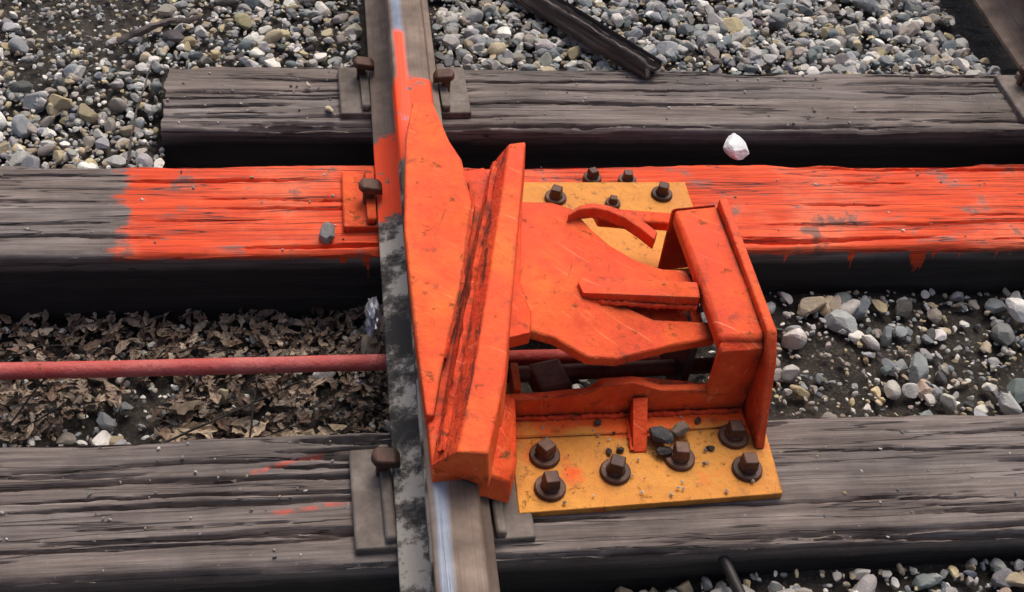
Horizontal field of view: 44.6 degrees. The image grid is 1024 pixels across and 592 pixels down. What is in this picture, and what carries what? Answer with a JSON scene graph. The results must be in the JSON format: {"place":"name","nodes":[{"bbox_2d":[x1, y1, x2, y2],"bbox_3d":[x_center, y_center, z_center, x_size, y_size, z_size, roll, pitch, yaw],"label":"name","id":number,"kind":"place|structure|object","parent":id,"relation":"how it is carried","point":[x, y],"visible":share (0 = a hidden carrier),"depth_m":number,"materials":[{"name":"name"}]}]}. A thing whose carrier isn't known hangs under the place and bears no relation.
{"place":"outdoors","nodes":[
{"label":"outdoors","id":0,"kind":"place"},
{"bbox_2d":[0,0,1023,591],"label":"ground","id":1,"kind":"structure","parent":0,"point":[988,46],"depth_m":2.27,"materials":[{"name":"grey gravel"}]},
{"bbox_2d":[125,61,153,167],"bbox_3d":[-0.704,-0.344,2.357,0.009,0.044,0.280,3,45,-5],"label":"twig","id":2,"kind":"object","parent":1,"relation":"on","point":[131,137],"visible":0.96,"depth_m":2.32,"materials":[{"name":"brown wood"}]},
{"bbox_2d":[0,414,1023,591],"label":"railroad tie","id":3,"kind":"object","parent":1,"relation":"on","point":[960,515],"visible":0.79,"depth_m":1.78,"materials":[{"name":"grey wood"}]},
{"bbox_2d":[349,444,535,554],"bbox_3d":[-0.100,0.272,1.764,0.255,0.066,0.177,-1,46,-8],"label":"tie plate","id":4,"kind":"object","parent":3,"relation":"on","point":[373,501],"visible":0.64,"depth_m":1.75,"materials":[{"name":"metal"}]},
{"bbox_2d":[0,164,1023,326],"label":"railroad tie","id":5,"kind":"object","parent":1,"relation":"on","point":[222,237],"visible":0.66,"depth_m":2.20,"materials":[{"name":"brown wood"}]},
{"bbox_2d":[319,222,334,244],"bbox_3d":[-0.316,-0.108,2.128,0.028,0.027,0.042,-1,46,-8],"label":"loose rock","id":6,"kind":"object","parent":5,"relation":"on","point":[327,233],"visible":1,"depth_m":2.12,"materials":[{"name":"stone"}]},
{"bbox_2d":[342,167,382,232],"bbox_3d":[-0.173,-0.181,2.203,0.250,0.066,0.150,-1,46,-8],"label":"tie plate","id":7,"kind":"object","parent":5,"relation":"on","point":[361,190],"visible":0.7,"depth_m":2.17,"materials":[{"name":"orange paint"}]},
{"bbox_2d":[365,0,499,591],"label":"rail","id":8,"kind":"object","parent":5,"relation":"on","point":[445,539],"visible":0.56,"depth_m":1.90,"materials":[{"name":"metal"}]},
{"bbox_2d":[404,102,782,516],"bbox_3d":[0.104,-0.008,1.952,0.545,0.270,0.817,-1,46,-8],"label":"track derail","id":9,"kind":"object","parent":8,"relation":"on","point":[591,271],"visible":1,"depth_m":1.86,"materials":[{"name":"orange metal"}]},
{"bbox_2d":[593,419,601,425],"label":"loose rock","id":10,"kind":"object","parent":9,"relation":"on","point":[597,422],"visible":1,"depth_m":1.87,"materials":[{"name":"stone"}]},
{"bbox_2d":[606,448,611,454],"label":"loose rock","id":11,"kind":"object","parent":9,"relation":"on","point":[609,451],"visible":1,"depth_m":1.84,"materials":[{"name":"stone"}]},
{"bbox_2d":[616,447,623,452],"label":"loose rock","id":12,"kind":"object","parent":9,"relation":"on","point":[620,450],"visible":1,"depth_m":1.85,"materials":[{"name":"stone"}]},
{"bbox_2d":[649,426,673,443],"bbox_3d":[0.221,0.208,1.858,0.042,0.027,0.027,23,47,15],"label":"loose rock","id":13,"kind":"object","parent":9,"relation":"on","point":[660,434],"visible":1,"depth_m":1.85,"materials":[{"name":"stone"}]},
{"bbox_2d":[656,446,672,454],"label":"loose rock","id":14,"kind":"object","parent":9,"relation":"on","point":[663,450],"visible":1,"depth_m":1.84,"materials":[{"name":"stone"}]},
{"bbox_2d":[671,421,689,436],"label":"loose rock","id":15,"kind":"object","parent":9,"relation":"on","point":[679,429],"visible":1,"depth_m":1.87,"materials":[{"name":"stone"}]},
{"bbox_2d":[694,417,700,422],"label":"loose rock","id":16,"kind":"object","parent":9,"relation":"on","point":[697,420],"visible":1,"depth_m":1.89,"materials":[{"name":"stone"}]},
{"bbox_2d":[706,445,714,450],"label":"loose rock","id":17,"kind":"object","parent":9,"relation":"on","point":[710,447],"visible":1,"depth_m":1.86,"materials":[{"name":"stone"}]},
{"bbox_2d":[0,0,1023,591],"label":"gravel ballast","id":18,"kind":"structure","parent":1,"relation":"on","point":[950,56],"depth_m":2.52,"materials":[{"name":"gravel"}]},
{"bbox_2d":[116,15,201,44],"bbox_3d":[-0.716,-0.545,2.533,0.178,0.028,0.022,-22,52,-26],"label":"twig","id":19,"kind":"object","parent":18,"relation":"on","point":[142,31],"visible":1,"depth_m":2.52,"materials":[{"name":"brown wood"}]},
{"bbox_2d":[0,304,389,442],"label":"leaf litter","id":20,"kind":"object","parent":18,"relation":"on","point":[177,411],"visible":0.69,"depth_m":2.08,"materials":[{"name":"brown plant"}]},
{"bbox_2d":[7,360,55,426],"bbox_3d":[-0.751,0.140,1.960,0.076,0.073,0.112,-1,46,-8],"label":"twig","id":21,"kind":"object","parent":20,"relation":"on","point":[24,404],"visible":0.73,"depth_m":1.94,"materials":[{"name":"brown wood"}]},
{"bbox_2d":[4,345,79,361],"bbox_3d":[-0.779,0.089,2.067,0.121,0.017,0.009,-10,48,-17],"label":"twig","id":22,"kind":"object","parent":20,"relation":"on","point":[37,347],"visible":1,"depth_m":2.06,"materials":[{"name":"brown wood"}]},
{"bbox_2d":[22,401,99,429],"bbox_3d":[-0.714,0.183,1.976,0.123,0.018,0.007,-19,51,-24],"label":"twig","id":23,"kind":"object","parent":20,"relation":"on","point":[26,426],"visible":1,"depth_m":1.97,"materials":[{"name":"brown wood"}]},
{"bbox_2d":[156,347,178,358],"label":"twig","id":24,"kind":"object","parent":20,"relation":"on","point":[164,350],"visible":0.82,"depth_m":2.09,"materials":[{"name":"brown wood"}]},
{"bbox_2d":[167,345,234,356],"bbox_3d":[-0.526,0.092,2.101,0.121,0.018,0.008,-4,46,-12],"label":"twig","id":25,"kind":"object","parent":20,"relation":"on","point":[201,346],"visible":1,"depth_m":2.10,"materials":[{"name":"brown wood"}]},
{"bbox_2d":[162,381,300,442],"bbox_3d":[-0.439,0.183,1.978,0.238,0.028,0.015,-23,52,-27],"label":"twig","id":26,"kind":"object","parent":20,"relation":"on","point":[202,425],"visible":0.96,"depth_m":1.97,"materials":[{"name":"brown wood"}]},
{"bbox_2d":[249,374,257,437],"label":"twig","id":27,"kind":"object","parent":20,"relation":"on","point":[252,411],"visible":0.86,"depth_m":1.97,"materials":[{"name":"brown wood"}]},
{"bbox_2d":[269,426,322,434],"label":"twig","id":28,"kind":"object","parent":20,"relation":"on","point":[289,428],"visible":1,"depth_m":2.00,"materials":[{"name":"brown wood"}]},
{"bbox_2d":[318,328,382,339],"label":"twig","id":29,"kind":"object","parent":20,"relation":"on","point":[343,331],"visible":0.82,"depth_m":2.16,"materials":[{"name":"brown wood"}]},
{"bbox_2d":[330,428,376,434],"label":"twig","id":30,"kind":"object","parent":20,"relation":"on","point":[352,429],"visible":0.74,"depth_m":2.00,"materials":[{"name":"brown wood"}]},
{"bbox_2d":[335,406,388,423],"bbox_3d":[-0.240,0.191,2.036,0.119,0.019,0.010,-14,49,-20],"label":"twig","id":31,"kind":"object","parent":20,"relation":"on","point":[338,422],"visible":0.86,"depth_m":2.03,"materials":[{"name":"brown wood"}]},
{"bbox_2d":[0,349,660,379],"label":"operating rod","id":32,"kind":"object","parent":18,"relation":"on","point":[168,367],"visible":0.59,"depth_m":1.98,"materials":[{"name":"red paint"}]},
{"bbox_2d":[344,23,361,39],"bbox_3d":[-0.333,-0.550,2.607,0.031,0.034,0.041,25,48,17],"label":"loose rock","id":33,"kind":"object","parent":18,"relation":"on","point":[355,29],"visible":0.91,"depth_m":2.60,"materials":[{"name":"stone"}]},
{"bbox_2d":[364,296,381,339],"bbox_3d":[-0.234,0.034,2.099,0.028,0.076,0.090,-1,46,-8],"label":"foil scrap","id":34,"kind":"object","parent":18,"relation":"on","point":[373,321],"visible":1,"depth_m":2.08,"materials":[{"name":"grey metal"}]},
{"bbox_2d":[515,0,661,78],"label":"metal bar","id":35,"kind":"object","parent":18,"relation":"on","point":[582,27],"visible":1,"depth_m":2.62,"materials":[{"name":"metal"}]},
{"bbox_2d":[718,555,744,591],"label":"metal rod","id":36,"kind":"object","parent":18,"relation":"on","point":[731,575],"visible":1,"depth_m":1.77,"materials":[{"name":"metal"}]},
{"bbox_2d":[917,379,932,399],"bbox_3d":[0.713,0.162,2.162,0.028,0.026,0.041,11,45,3],"label":"loose rock","id":37,"kind":"object","parent":18,"relation":"on","point":[924,387],"visible":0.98,"depth_m":2.15,"materials":[{"name":"stone"}]},
{"bbox_2d":[160,67,1023,168],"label":"railroad tie","id":38,"kind":"object","parent":1,"relation":"on","point":[273,126],"visible":0.77,"depth_m":2.49,"materials":[{"name":"grey wood"}]},
{"bbox_2d":[325,106,332,111],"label":"loose rock","id":39,"kind":"object","parent":38,"relation":"on","point":[329,108],"visible":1,"depth_m":2.37,"materials":[{"name":"stone"}]},
{"bbox_2d":[338,56,470,118],"bbox_3d":[-0.210,-0.409,2.425,0.253,0.066,0.155,-1,46,-8],"label":"tie plate","id":40,"kind":"object","parent":38,"relation":"on","point":[354,92],"visible":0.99,"depth_m":2.41,"materials":[{"name":"metal"}]},
{"bbox_2d":[994,64,1023,123],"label":"tie plate","id":41,"kind":"object","parent":38,"relation":"on","point":[1011,88],"visible":1,"depth_m":2.63,"materials":[{"name":"metal"}]},
{"bbox_2d":[972,0,1023,68],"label":"rail","id":42,"kind":"object","parent":41,"relation":"on","point":[1004,19],"visible":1,"depth_m":2.78,"materials":[{"name":"metal"}]},
{"bbox_2d":[824,309,857,334],"bbox_3d":[0.596,0.047,2.254,0.065,0.034,0.040,25,48,17],"label":"loose rock","id":43,"kind":"object","parent":1,"relation":"on","point":[837,320],"visible":0.97,"depth_m":2.24,"materials":[{"name":"stone"}]},
{"bbox_2d":[834,0,993,35],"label":"railroad tie","id":44,"kind":"object","parent":1,"relation":"on","point":[838,18],"visible":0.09,"depth_m":2.95,"materials":[{"name":"black wood"}]},
{"bbox_2d":[908,352,928,383],"bbox_3d":[0.713,0.129,2.192,0.035,0.037,0.072,10,45,2],"label":"loose rock","id":45,"kind":"object","parent":1,"relation":"on","point":[918,368],"visible":0.96,"depth_m":2.18,"materials":[{"name":"stone"}]},
{"bbox_2d":[998,393,1021,414],"bbox_3d":[0.852,0.188,2.134,0.048,0.034,0.028,32,50,23],"label":"loose rock","id":46,"kind":"object","parent":1,"relation":"on","point":[1008,404],"visible":0.93,"depth_m":2.12,"materials":[{"name":"stone"}]},
{"bbox_2d":[1005,298,1023,322],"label":"loose rock","id":47,"kind":"object","parent":1,"relation":"on","point":[1015,308],"visible":1,"depth_m":2.30,"materials":[{"name":"stone"}]},
{"bbox_2d":[723,133,748,159],"bbox_3d":[0.433,-0.288,2.418,0.048,0.036,0.065,-1,46,-8],"label":"white rock","id":48,"kind":"object","parent":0,"point":[735,147],"visible":1,"depth_m":2.40,"materials":[{"name":"stone"}]}
]}

